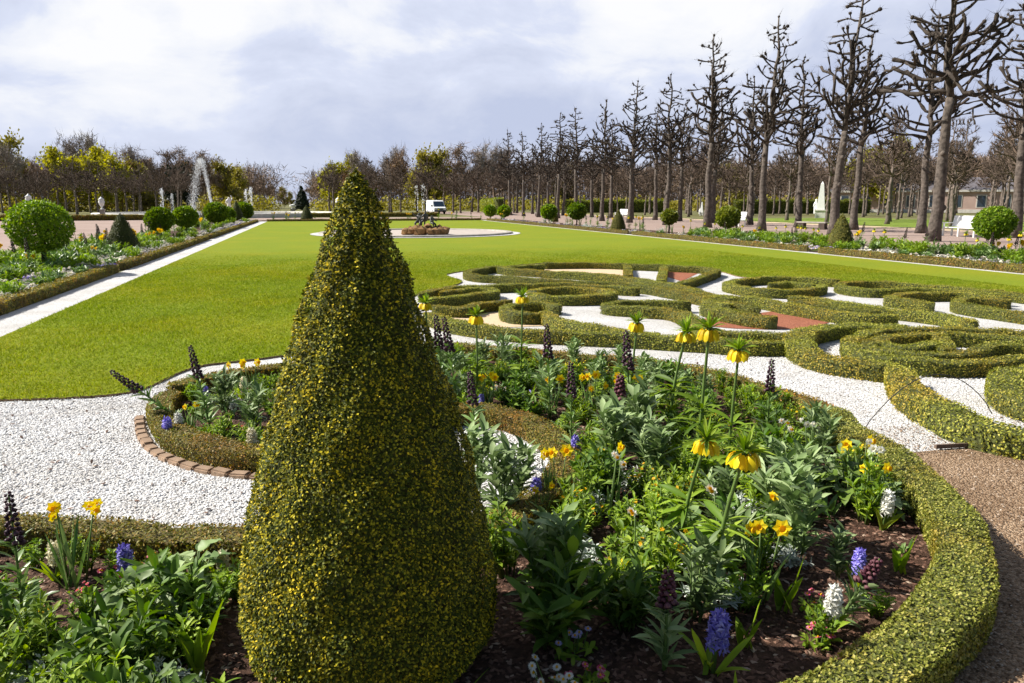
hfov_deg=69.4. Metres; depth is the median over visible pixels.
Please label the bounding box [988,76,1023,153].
grove linden
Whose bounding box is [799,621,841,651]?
daisy clump
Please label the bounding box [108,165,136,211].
grove linden
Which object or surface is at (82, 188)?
grove linden
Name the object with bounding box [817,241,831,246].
border leaf clump
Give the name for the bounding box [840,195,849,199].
window
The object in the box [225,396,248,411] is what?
silver leaf plant
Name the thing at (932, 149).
grove linden
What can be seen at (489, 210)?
ball tree
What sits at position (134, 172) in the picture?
grove linden
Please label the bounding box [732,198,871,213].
box hedge
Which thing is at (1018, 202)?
pollarded linden
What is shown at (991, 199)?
grove linden
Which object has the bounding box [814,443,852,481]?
broad leaved plant
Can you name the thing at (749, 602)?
lime leafy clump
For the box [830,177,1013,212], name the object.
park building
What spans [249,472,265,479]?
edging brick
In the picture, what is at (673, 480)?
leafy clump
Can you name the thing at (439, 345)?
persian fritillary
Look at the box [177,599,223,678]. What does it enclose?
tulip leaf clump
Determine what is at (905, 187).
grove linden
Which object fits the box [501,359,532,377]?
dark leafy clump
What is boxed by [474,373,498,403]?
daffodil
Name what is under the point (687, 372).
leafy spire
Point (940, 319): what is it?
box hedge
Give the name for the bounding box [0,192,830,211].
undergrowth
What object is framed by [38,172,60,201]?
grove linden
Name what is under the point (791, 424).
leafy clump
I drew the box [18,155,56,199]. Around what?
bare tree
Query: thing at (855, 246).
border leaf clump
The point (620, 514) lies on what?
leafy clump
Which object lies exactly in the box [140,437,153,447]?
edging brick
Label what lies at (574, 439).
hyacinth
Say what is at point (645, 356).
leafy spire
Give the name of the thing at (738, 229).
border leaf clump
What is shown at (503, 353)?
leafy spire
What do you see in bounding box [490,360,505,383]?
leafy clump
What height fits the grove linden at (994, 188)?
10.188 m
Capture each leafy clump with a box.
[0,572,17,608]
[0,585,28,635]
[0,612,107,682]
[0,615,40,680]
[0,645,22,682]
[5,588,64,651]
[12,576,43,599]
[15,645,108,682]
[18,537,46,570]
[26,675,58,682]
[48,589,177,681]
[51,612,100,664]
[51,643,156,682]
[57,585,103,625]
[63,533,100,573]
[81,657,199,682]
[93,560,161,614]
[101,548,135,570]
[104,577,178,648]
[119,545,213,626]
[141,609,219,668]
[147,548,185,564]
[156,580,234,642]
[170,671,240,682]
[181,571,237,605]
[182,380,205,401]
[186,402,198,417]
[192,559,212,587]
[197,422,218,434]
[207,386,239,408]
[207,413,237,440]
[214,557,247,601]
[218,412,233,432]
[231,419,263,445]
[238,388,253,402]
[253,373,274,396]
[261,388,273,410]
[263,400,273,416]
[267,384,279,398]
[269,370,285,384]
[449,376,473,402]
[451,342,466,353]
[456,387,485,402]
[458,363,480,387]
[460,351,481,370]
[472,362,489,373]
[478,361,501,388]
[482,497,529,578]
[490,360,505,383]
[494,379,523,408]
[497,369,513,386]
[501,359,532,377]
[503,518,618,653]
[504,381,537,410]
[506,369,536,393]
[520,394,548,415]
[530,348,540,368]
[531,373,558,394]
[535,388,553,412]
[551,497,593,542]
[554,461,605,512]
[555,410,578,434]
[557,387,588,411]
[559,377,579,403]
[564,369,591,391]
[566,398,597,424]
[567,439,640,506]
[572,438,629,477]
[575,435,605,462]
[577,428,602,449]
[581,355,609,370]
[582,543,670,631]
[584,416,601,440]
[588,378,612,403]
[597,539,648,566]
[599,505,660,561]
[601,367,618,393]
[605,495,646,544]
[609,361,629,374]
[628,483,675,550]
[635,405,664,422]
[640,443,699,476]
[644,468,701,512]
[649,387,677,408]
[659,358,687,384]
[660,408,707,439]
[662,397,681,412]
[664,419,684,456]
[664,445,706,490]
[671,435,708,469]
[683,392,713,424]
[684,383,716,409]
[685,390,721,418]
[689,427,723,442]
[690,451,724,487]
[707,438,741,468]
[709,488,769,545]
[712,367,734,395]
[718,386,740,410]
[723,446,765,488]
[723,562,771,613]
[726,399,759,425]
[731,381,765,404]
[735,470,774,515]
[737,384,765,418]
[739,415,811,467]
[739,421,762,439]
[745,420,782,443]
[747,510,791,575]
[749,400,786,430]
[766,399,801,420]
[769,410,797,439]
[775,424,827,447]
[804,604,839,640]
[808,472,836,493]
[842,454,900,524]
[858,463,902,488]
[859,584,896,617]
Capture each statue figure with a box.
[412,212,422,225]
[421,212,427,224]
[430,215,436,227]
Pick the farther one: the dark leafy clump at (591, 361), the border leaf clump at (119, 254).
the border leaf clump at (119, 254)
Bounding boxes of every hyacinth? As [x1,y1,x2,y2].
[34,539,67,582]
[116,542,133,571]
[154,415,173,437]
[173,411,188,424]
[200,386,211,396]
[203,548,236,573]
[235,376,251,397]
[238,427,260,447]
[478,393,484,403]
[530,476,541,492]
[571,434,586,452]
[678,607,753,675]
[804,583,850,629]
[817,557,883,629]
[845,547,866,587]
[872,488,904,530]
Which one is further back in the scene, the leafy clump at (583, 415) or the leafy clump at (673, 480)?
the leafy clump at (583, 415)
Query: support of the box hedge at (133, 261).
on the ground at (695, 215)
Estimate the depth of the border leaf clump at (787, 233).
31.92 m
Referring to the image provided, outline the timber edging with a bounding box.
[934,443,968,448]
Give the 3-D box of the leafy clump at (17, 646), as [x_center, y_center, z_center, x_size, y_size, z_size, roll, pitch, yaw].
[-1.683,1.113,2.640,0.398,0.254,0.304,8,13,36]
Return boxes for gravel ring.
[310,232,519,237]
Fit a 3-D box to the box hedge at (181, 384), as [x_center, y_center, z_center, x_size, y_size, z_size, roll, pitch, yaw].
[-0.056,0.323,7.148,5.653,0.206,2.486,2,11,10]
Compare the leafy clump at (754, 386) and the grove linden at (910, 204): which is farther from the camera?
the grove linden at (910, 204)
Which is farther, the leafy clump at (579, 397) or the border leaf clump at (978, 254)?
the border leaf clump at (978, 254)
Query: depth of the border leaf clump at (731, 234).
33.25 m
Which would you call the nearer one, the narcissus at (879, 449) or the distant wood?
the narcissus at (879, 449)
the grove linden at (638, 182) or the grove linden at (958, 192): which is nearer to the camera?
the grove linden at (958, 192)
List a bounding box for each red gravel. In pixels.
[668,272,696,280]
[704,311,828,328]
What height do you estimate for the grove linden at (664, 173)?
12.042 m
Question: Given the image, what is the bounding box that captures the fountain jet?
[158,187,163,206]
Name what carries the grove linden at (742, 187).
on the ground at (695, 215)
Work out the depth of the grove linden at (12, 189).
119.63 m
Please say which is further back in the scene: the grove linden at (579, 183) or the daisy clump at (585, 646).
the grove linden at (579, 183)
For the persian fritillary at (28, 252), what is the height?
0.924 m
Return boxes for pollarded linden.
[495,130,520,214]
[503,153,525,212]
[510,131,537,215]
[524,146,542,213]
[525,122,557,216]
[536,141,556,203]
[540,112,574,217]
[550,138,572,215]
[559,105,599,219]
[561,131,586,181]
[578,99,628,220]
[578,128,607,216]
[597,118,630,217]
[600,80,655,222]
[612,120,653,218]
[635,107,672,219]
[641,71,692,224]
[656,99,703,220]
[670,34,744,227]
[694,91,742,222]
[722,74,782,224]
[734,13,818,230]
[772,55,826,226]
[803,0,907,234]
[815,34,913,229]
[877,12,990,232]
[879,0,1015,241]
[970,1,1023,237]
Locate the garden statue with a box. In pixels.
[225,195,231,206]
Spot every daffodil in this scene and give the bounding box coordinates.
[18,498,103,590]
[25,254,34,272]
[90,246,97,256]
[99,234,105,250]
[157,228,164,239]
[182,402,199,427]
[219,359,246,396]
[233,358,260,392]
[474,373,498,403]
[478,371,495,402]
[524,481,554,510]
[540,374,564,417]
[540,444,573,503]
[579,371,603,416]
[580,382,608,418]
[587,441,624,496]
[601,372,642,425]
[741,519,791,604]
[756,490,788,549]
[829,435,875,496]
[846,462,891,516]
[1005,243,1012,251]
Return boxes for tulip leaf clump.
[0,580,57,619]
[65,582,110,612]
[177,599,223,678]
[223,399,240,418]
[622,491,644,506]
[735,599,761,648]
[737,483,745,498]
[773,556,804,613]
[817,491,841,514]
[891,536,916,574]
[893,538,912,553]
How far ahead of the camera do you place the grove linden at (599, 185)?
137.97 m
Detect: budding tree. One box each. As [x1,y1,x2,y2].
[0,127,31,208]
[33,142,112,211]
[77,142,135,211]
[105,151,135,210]
[120,154,165,211]
[162,160,191,206]
[165,165,198,205]
[207,154,249,205]
[228,162,252,201]
[275,185,289,205]
[286,190,294,204]
[310,169,324,194]
[315,154,354,201]
[339,166,352,188]
[401,142,448,205]
[405,143,451,203]
[552,160,573,200]
[718,157,747,205]
[845,133,913,203]
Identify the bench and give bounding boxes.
[615,209,627,218]
[737,212,746,225]
[796,221,828,229]
[942,215,974,237]
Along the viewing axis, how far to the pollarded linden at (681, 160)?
69.39 m
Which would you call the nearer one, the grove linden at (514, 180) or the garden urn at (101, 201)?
the garden urn at (101, 201)
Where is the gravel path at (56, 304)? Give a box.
[0,220,1023,527]
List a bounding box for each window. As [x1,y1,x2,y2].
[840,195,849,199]
[905,195,915,207]
[928,195,932,207]
[958,195,962,207]
[976,195,986,207]
[1004,195,1011,207]
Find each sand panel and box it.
[454,311,541,326]
[545,269,622,274]
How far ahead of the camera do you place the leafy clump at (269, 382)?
6.58 m
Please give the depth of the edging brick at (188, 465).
4.84 m
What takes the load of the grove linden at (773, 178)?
on the ground at (695, 215)
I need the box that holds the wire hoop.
[864,374,991,429]
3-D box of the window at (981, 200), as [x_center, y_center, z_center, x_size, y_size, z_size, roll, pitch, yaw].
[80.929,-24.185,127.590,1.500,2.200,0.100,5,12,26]
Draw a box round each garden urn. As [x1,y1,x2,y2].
[25,194,31,200]
[98,197,105,213]
[290,204,295,210]
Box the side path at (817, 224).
[560,213,1023,233]
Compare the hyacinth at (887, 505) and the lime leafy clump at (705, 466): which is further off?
the lime leafy clump at (705, 466)
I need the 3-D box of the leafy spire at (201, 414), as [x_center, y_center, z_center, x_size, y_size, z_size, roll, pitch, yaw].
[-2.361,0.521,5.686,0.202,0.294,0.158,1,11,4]
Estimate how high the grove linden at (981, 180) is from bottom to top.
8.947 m
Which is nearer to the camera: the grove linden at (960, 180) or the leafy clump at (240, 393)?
the leafy clump at (240, 393)
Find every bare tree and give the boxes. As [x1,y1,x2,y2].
[0,141,29,197]
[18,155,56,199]
[45,135,84,207]
[51,127,123,206]
[112,144,150,207]
[132,145,192,202]
[156,149,202,206]
[173,148,226,203]
[243,177,261,203]
[304,185,315,202]
[338,148,372,189]
[376,143,412,208]
[383,140,412,204]
[428,141,487,209]
[466,138,506,206]
[469,144,527,197]
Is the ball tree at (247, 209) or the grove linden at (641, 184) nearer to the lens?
the ball tree at (247, 209)
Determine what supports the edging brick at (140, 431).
on the gravel path at (56, 304)
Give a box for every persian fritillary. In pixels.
[0,491,44,616]
[10,241,19,260]
[22,238,33,273]
[40,240,51,260]
[82,233,90,254]
[93,229,100,249]
[102,228,110,249]
[110,370,192,427]
[184,345,219,432]
[431,314,456,380]
[440,317,466,402]
[461,371,492,464]
[537,324,566,418]
[554,361,586,444]
[598,373,634,425]
[614,330,638,414]
[633,566,697,670]
[752,358,781,435]
[791,224,798,244]
[858,223,865,239]
[896,228,907,249]
[923,227,931,245]
[928,229,938,255]
[985,232,996,259]
[1012,234,1019,259]
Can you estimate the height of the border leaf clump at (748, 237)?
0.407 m
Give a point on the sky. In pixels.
(296, 84)
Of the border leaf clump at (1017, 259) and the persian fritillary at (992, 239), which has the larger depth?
the persian fritillary at (992, 239)
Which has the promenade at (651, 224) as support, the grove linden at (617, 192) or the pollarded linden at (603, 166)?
the pollarded linden at (603, 166)
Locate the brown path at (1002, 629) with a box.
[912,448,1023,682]
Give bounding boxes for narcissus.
[585,451,635,521]
[627,507,661,572]
[705,484,743,552]
[779,418,793,451]
[799,418,834,465]
[865,438,893,494]
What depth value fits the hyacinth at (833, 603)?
2.91 m
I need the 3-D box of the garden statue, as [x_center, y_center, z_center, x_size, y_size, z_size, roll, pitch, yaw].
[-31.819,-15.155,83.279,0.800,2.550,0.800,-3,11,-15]
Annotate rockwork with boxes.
[401,223,449,234]
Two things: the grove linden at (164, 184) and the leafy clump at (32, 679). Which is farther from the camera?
the grove linden at (164, 184)
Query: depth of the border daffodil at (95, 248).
21.10 m
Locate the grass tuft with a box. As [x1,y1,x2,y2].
[434,651,487,682]
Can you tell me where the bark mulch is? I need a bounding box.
[0,365,936,682]
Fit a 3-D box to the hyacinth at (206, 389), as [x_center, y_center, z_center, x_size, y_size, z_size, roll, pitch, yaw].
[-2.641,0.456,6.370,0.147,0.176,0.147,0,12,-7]
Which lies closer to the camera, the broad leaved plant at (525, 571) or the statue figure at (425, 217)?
the broad leaved plant at (525, 571)
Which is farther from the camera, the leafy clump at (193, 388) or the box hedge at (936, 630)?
the leafy clump at (193, 388)
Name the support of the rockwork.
in the basin at (453, 232)
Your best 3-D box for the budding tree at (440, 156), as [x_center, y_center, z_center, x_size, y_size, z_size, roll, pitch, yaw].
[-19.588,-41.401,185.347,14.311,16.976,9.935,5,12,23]
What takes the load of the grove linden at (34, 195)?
on the ground at (695, 215)
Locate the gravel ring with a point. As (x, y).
(513, 233)
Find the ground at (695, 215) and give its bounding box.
[0,204,1023,315]
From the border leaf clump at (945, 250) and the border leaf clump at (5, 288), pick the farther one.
the border leaf clump at (945, 250)
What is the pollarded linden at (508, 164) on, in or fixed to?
on the promenade at (651, 224)
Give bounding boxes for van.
[426,200,445,213]
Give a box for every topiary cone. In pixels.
[105,213,140,250]
[233,202,243,221]
[236,167,499,682]
[301,205,312,218]
[551,216,558,221]
[610,210,625,229]
[827,213,854,247]
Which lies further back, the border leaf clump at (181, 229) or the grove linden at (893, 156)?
the grove linden at (893, 156)
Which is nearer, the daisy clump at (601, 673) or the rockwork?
the daisy clump at (601, 673)
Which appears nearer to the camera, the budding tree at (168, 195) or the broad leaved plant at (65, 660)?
the broad leaved plant at (65, 660)
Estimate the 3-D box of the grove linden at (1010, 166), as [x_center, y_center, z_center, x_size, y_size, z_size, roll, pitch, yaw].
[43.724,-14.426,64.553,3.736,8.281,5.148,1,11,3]
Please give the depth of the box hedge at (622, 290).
14.16 m
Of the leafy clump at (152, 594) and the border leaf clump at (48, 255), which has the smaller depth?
the leafy clump at (152, 594)
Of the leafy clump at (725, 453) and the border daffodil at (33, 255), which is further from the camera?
the border daffodil at (33, 255)
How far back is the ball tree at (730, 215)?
35.07 m
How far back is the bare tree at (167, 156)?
168.26 m
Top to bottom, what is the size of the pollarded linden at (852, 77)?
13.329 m
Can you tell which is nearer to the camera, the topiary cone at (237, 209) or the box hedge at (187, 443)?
the box hedge at (187, 443)
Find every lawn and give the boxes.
[0,220,1023,401]
[740,218,1023,230]
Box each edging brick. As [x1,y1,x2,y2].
[134,415,144,421]
[134,419,145,426]
[135,425,145,431]
[136,429,146,436]
[137,433,148,441]
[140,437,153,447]
[144,444,158,451]
[150,448,165,457]
[158,453,175,462]
[167,457,186,466]
[180,461,199,470]
[194,465,213,474]
[211,466,232,476]
[229,470,250,479]
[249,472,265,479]
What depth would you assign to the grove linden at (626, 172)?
124.41 m
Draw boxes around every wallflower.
[471,349,490,359]
[479,384,495,400]
[494,359,508,372]
[527,356,539,371]
[550,487,607,539]
[557,364,567,386]
[565,359,586,375]
[599,556,648,592]
[624,460,664,503]
[629,474,687,518]
[632,520,695,585]
[675,469,712,509]
[706,414,728,439]
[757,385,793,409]
[787,405,819,430]
[835,442,887,485]
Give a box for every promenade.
[0,218,282,250]
[283,217,500,218]
[429,212,1023,256]
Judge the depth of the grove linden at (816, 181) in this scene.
119.33 m
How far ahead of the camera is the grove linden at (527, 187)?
143.33 m
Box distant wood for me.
[10,151,1014,209]
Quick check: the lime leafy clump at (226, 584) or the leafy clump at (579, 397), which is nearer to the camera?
the lime leafy clump at (226, 584)
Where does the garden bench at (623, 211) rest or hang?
on the promenade at (651, 224)
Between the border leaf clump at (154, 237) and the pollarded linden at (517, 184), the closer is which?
the border leaf clump at (154, 237)
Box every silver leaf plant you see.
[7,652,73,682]
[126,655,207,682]
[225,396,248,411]
[569,489,615,511]
[576,536,601,564]
[611,465,642,493]
[676,569,750,608]
[732,490,765,512]
[766,544,813,568]
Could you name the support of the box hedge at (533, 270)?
on the gravel path at (56, 304)
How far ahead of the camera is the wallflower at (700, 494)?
4.13 m
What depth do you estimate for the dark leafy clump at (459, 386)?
6.43 m
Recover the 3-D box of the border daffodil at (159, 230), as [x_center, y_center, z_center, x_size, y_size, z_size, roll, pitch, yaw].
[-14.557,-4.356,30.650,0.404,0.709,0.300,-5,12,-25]
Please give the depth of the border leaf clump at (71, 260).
18.21 m
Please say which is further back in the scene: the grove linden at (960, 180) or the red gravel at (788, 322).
the grove linden at (960, 180)
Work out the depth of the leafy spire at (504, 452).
3.92 m
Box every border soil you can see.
[22,223,232,278]
[515,219,1011,259]
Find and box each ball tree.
[0,199,75,263]
[143,205,175,238]
[172,205,198,230]
[201,201,229,223]
[226,206,236,218]
[238,201,253,218]
[483,204,496,217]
[497,204,511,218]
[540,203,557,220]
[566,201,586,224]
[660,208,678,232]
[715,205,741,232]
[970,206,1019,249]
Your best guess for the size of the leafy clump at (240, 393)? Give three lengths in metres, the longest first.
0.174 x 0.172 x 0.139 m
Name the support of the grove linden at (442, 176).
on the promenade at (651, 224)
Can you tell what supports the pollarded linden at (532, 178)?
on the promenade at (651, 224)
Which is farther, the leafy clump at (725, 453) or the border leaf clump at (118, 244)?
the border leaf clump at (118, 244)
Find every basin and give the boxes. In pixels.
[91,211,329,218]
[318,228,512,236]
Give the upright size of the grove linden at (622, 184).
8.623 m
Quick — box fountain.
[188,157,212,209]
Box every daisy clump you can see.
[68,581,88,597]
[93,564,120,589]
[226,424,244,436]
[494,384,505,400]
[528,654,578,682]
[549,626,598,666]
[564,661,609,682]
[798,588,823,613]
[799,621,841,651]
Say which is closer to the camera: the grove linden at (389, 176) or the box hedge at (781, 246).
the box hedge at (781, 246)
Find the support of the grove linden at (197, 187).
on the ground at (695, 215)
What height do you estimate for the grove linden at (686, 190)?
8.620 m
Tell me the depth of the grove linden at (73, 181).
108.03 m
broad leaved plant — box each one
[45,617,151,681]
[89,556,193,642]
[141,661,206,682]
[168,538,235,593]
[518,560,577,581]
[617,517,685,567]
[643,567,683,603]
[663,425,684,442]
[803,491,833,521]
[811,459,847,490]
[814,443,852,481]
[818,460,875,506]
[836,439,876,461]
[875,481,913,520]
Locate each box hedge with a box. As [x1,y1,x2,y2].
[0,214,144,220]
[0,264,119,314]
[0,389,579,568]
[116,235,208,269]
[166,340,839,418]
[205,219,257,238]
[267,218,480,221]
[287,212,437,216]
[417,281,640,302]
[423,312,801,356]
[428,286,500,305]
[431,299,512,317]
[463,265,761,314]
[480,197,503,214]
[487,218,628,233]
[496,263,736,300]
[498,300,562,324]
[526,286,618,305]
[539,310,660,334]
[542,261,721,286]
[565,199,663,212]
[599,299,703,336]
[623,263,632,276]
[631,231,808,251]
[656,265,668,281]
[698,303,777,329]
[699,326,793,341]
[701,294,899,324]
[722,275,840,298]
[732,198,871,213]
[767,280,815,289]
[779,406,1000,682]
[782,321,905,382]
[787,295,979,328]
[789,299,880,314]
[817,246,1023,273]
[833,280,1004,297]
[839,325,1023,377]
[859,338,1023,359]
[870,330,1023,352]
[883,291,1010,311]
[883,365,1023,459]
[931,333,956,352]
[949,296,1023,324]
[975,289,1023,303]
[983,364,1023,422]
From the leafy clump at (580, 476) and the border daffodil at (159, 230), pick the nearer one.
the leafy clump at (580, 476)
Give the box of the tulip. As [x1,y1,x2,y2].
[665,501,709,548]
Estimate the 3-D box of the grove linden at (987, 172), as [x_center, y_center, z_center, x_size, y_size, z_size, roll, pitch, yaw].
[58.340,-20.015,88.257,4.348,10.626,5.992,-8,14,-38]
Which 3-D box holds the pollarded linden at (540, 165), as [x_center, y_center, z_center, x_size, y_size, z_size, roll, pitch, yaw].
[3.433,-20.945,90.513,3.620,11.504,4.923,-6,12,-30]
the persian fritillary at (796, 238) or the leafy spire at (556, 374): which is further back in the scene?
the persian fritillary at (796, 238)
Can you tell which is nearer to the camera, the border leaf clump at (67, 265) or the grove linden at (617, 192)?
the border leaf clump at (67, 265)
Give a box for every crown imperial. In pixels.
[77,232,83,247]
[416,292,438,360]
[455,304,497,401]
[503,285,537,378]
[605,311,648,415]
[649,313,703,420]
[652,413,732,557]
[670,311,725,478]
[673,422,774,613]
[704,332,758,485]
[868,228,875,250]
[880,229,889,248]
[1015,231,1023,254]
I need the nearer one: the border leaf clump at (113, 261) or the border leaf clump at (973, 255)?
the border leaf clump at (113, 261)
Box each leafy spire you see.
[191,393,215,424]
[208,364,241,415]
[230,377,271,426]
[438,351,452,372]
[453,351,470,372]
[456,370,474,402]
[461,412,500,493]
[475,337,494,364]
[478,431,528,510]
[489,332,511,360]
[495,433,540,497]
[496,345,514,367]
[500,501,591,591]
[507,343,520,361]
[530,350,565,398]
[543,366,563,386]
[562,335,583,372]
[583,357,608,388]
[589,388,635,469]
[592,348,611,372]
[592,391,610,422]
[610,410,635,458]
[611,342,629,371]
[619,374,663,449]
[625,405,667,472]
[625,416,680,480]
[627,372,656,395]
[634,351,653,380]
[634,361,650,378]
[645,359,663,386]
[648,362,672,392]
[670,526,741,622]
[671,367,694,402]
[694,372,718,394]
[696,500,762,585]
[698,458,748,516]
[743,447,812,541]
[756,434,791,478]
[762,460,834,559]
[771,436,825,494]
[796,398,833,437]
[800,404,844,464]
[821,518,856,578]
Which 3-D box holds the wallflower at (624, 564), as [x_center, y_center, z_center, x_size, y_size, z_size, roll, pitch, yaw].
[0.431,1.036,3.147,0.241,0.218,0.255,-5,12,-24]
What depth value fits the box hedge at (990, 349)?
7.98 m
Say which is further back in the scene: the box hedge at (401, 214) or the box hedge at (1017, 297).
the box hedge at (401, 214)
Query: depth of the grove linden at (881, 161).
69.33 m
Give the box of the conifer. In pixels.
[295,185,310,209]
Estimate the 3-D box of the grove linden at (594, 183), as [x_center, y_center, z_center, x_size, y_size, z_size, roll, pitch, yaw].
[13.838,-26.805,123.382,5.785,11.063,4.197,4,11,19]
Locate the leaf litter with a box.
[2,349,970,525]
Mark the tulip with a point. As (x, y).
(693, 508)
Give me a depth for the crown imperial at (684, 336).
5.41 m
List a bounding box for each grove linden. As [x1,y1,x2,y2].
[0,156,23,210]
[0,169,11,212]
[2,171,24,203]
[16,170,36,195]
[20,169,46,200]
[25,164,51,200]
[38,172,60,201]
[42,164,66,204]
[46,161,75,211]
[56,156,89,214]
[63,165,90,210]
[81,161,114,208]
[82,160,109,212]
[82,174,99,212]
[96,162,129,211]
[105,166,125,211]
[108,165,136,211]
[118,171,139,211]
[122,164,154,211]
[128,173,147,211]
[141,161,164,206]
[151,172,171,206]
[160,165,177,210]
[162,156,192,206]
[168,173,193,205]
[183,165,203,208]
[186,173,203,205]
[318,163,339,211]
[319,160,344,210]
[321,167,343,199]
[358,157,384,203]
[358,163,374,186]
[360,160,373,186]
[372,158,404,212]
[378,175,394,211]
[387,165,410,211]
[406,164,426,211]
[412,156,440,199]
[414,163,435,211]
[431,163,453,204]
[442,168,465,212]
[444,166,472,212]
[459,157,483,211]
[467,164,490,211]
[476,159,504,197]
[488,165,504,196]
[492,159,518,204]
[501,161,526,212]
[515,165,531,211]
[528,165,546,209]
[531,170,552,205]
[543,182,553,201]
[545,153,571,205]
[556,167,573,198]
[577,155,590,202]
[582,151,606,212]
[586,175,599,192]
[594,174,609,199]
[598,146,625,203]
[609,171,626,210]
[614,166,637,214]
[615,170,626,199]
[618,161,640,185]
[628,166,645,199]
[635,161,653,214]
[641,169,659,212]
[645,166,658,213]
[648,147,679,186]
[652,158,678,210]
[657,146,676,206]
[671,139,706,216]
[675,169,702,213]
[677,178,696,212]
[679,131,705,214]
[692,170,704,211]
[693,144,711,208]
[697,139,726,182]
[698,137,723,182]
[699,115,736,173]
[716,158,737,207]
[716,180,730,208]
[718,155,747,204]
[723,179,739,203]
[728,136,771,218]
[730,170,743,199]
[732,160,756,211]
[744,162,767,215]
[754,168,770,197]
[766,170,780,199]
[767,125,813,219]
[767,150,788,214]
[768,173,788,191]
[772,155,793,213]
[780,139,817,214]
[784,163,795,198]
[784,167,807,191]
[791,156,825,214]
[803,173,817,198]
[806,112,856,221]
[809,162,825,198]
[809,162,832,191]
[819,171,831,199]
[821,167,852,189]
[827,164,852,192]
[831,125,864,217]
[841,161,861,213]
[845,167,866,192]
[851,139,881,216]
[853,149,874,198]
[861,148,884,215]
[864,113,923,223]
[865,117,921,220]
[867,154,895,214]
[872,168,899,213]
[882,136,922,219]
[883,175,910,212]
[888,152,929,217]
[897,144,930,216]
[902,160,929,215]
[914,142,935,214]
[917,139,937,180]
[931,117,986,225]
[931,134,975,220]
[934,116,984,200]
[935,145,974,208]
[946,142,974,218]
[946,177,972,203]
[954,132,974,214]
[956,165,976,212]
[973,151,1000,205]
[978,135,1009,206]
[978,172,989,185]
[980,156,1001,205]
[981,132,1017,205]
[985,113,1021,208]
[986,167,1005,205]
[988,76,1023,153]
[988,141,1018,208]
[991,152,1014,205]
[992,102,1021,164]
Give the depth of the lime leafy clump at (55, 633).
2.74 m
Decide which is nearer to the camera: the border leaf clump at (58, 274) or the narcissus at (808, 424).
the narcissus at (808, 424)
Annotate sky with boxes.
[0,0,1023,203]
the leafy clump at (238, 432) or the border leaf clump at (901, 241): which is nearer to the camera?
the leafy clump at (238, 432)
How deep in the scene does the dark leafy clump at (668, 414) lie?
5.29 m
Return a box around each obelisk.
[699,202,703,215]
[813,182,825,217]
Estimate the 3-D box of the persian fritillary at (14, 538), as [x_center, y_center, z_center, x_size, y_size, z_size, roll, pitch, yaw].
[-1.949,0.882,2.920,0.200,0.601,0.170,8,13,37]
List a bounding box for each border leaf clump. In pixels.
[0,253,14,262]
[0,258,34,268]
[0,263,19,280]
[0,266,30,280]
[0,271,14,280]
[0,278,17,296]
[0,278,27,292]
[2,253,29,265]
[8,250,34,254]
[11,262,26,277]
[19,253,41,263]
[25,270,55,286]
[27,274,52,285]
[31,258,61,268]
[31,263,60,274]
[34,252,60,265]
[38,267,66,279]
[39,265,67,274]
[41,257,67,264]
[41,258,70,269]
[49,251,77,263]
[56,247,86,261]
[60,260,76,273]
[66,258,80,266]
[67,243,91,252]
[69,253,90,265]
[69,264,93,273]
[70,239,91,246]
[81,257,104,266]
[87,240,102,254]
[88,238,103,247]
[96,246,115,257]
[101,256,119,264]
[103,243,117,251]
[109,249,127,258]
[111,241,128,251]
[118,246,135,252]
[123,249,138,257]
[124,247,140,256]
[138,233,152,242]
[138,240,151,251]
[139,235,150,241]
[151,234,162,240]
[151,240,161,247]
[167,237,179,243]
[171,232,182,237]
[174,225,188,232]
[188,230,198,236]
[199,221,211,229]
[693,226,705,236]
[726,232,739,238]
[729,227,740,232]
[734,231,744,239]
[739,235,753,240]
[753,230,766,240]
[758,234,772,241]
[766,230,780,237]
[766,237,776,242]
[779,235,792,243]
[784,230,794,242]
[799,232,813,242]
[807,235,823,247]
[809,231,824,239]
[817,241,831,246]
[821,234,829,243]
[830,241,847,248]
[846,243,859,249]
[854,239,868,249]
[867,241,880,250]
[871,235,887,247]
[871,238,886,250]
[879,240,896,249]
[885,237,902,249]
[896,239,913,248]
[896,243,913,249]
[897,248,909,254]
[904,242,929,255]
[904,247,917,254]
[908,245,923,254]
[920,251,932,256]
[926,242,948,255]
[943,241,962,254]
[946,246,960,254]
[948,251,962,257]
[952,242,977,257]
[967,245,982,257]
[971,245,996,260]
[976,241,996,247]
[979,245,1004,255]
[986,253,1003,261]
[990,249,1016,262]
[1004,254,1023,263]
[1010,248,1023,263]
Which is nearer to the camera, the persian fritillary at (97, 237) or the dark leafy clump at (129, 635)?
the dark leafy clump at (129, 635)
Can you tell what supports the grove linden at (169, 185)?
on the ground at (695, 215)
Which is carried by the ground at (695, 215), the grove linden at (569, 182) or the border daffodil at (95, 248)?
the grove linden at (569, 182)
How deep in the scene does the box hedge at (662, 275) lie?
16.47 m
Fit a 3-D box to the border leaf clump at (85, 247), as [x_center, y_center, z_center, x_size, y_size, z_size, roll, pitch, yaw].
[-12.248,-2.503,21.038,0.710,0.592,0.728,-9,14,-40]

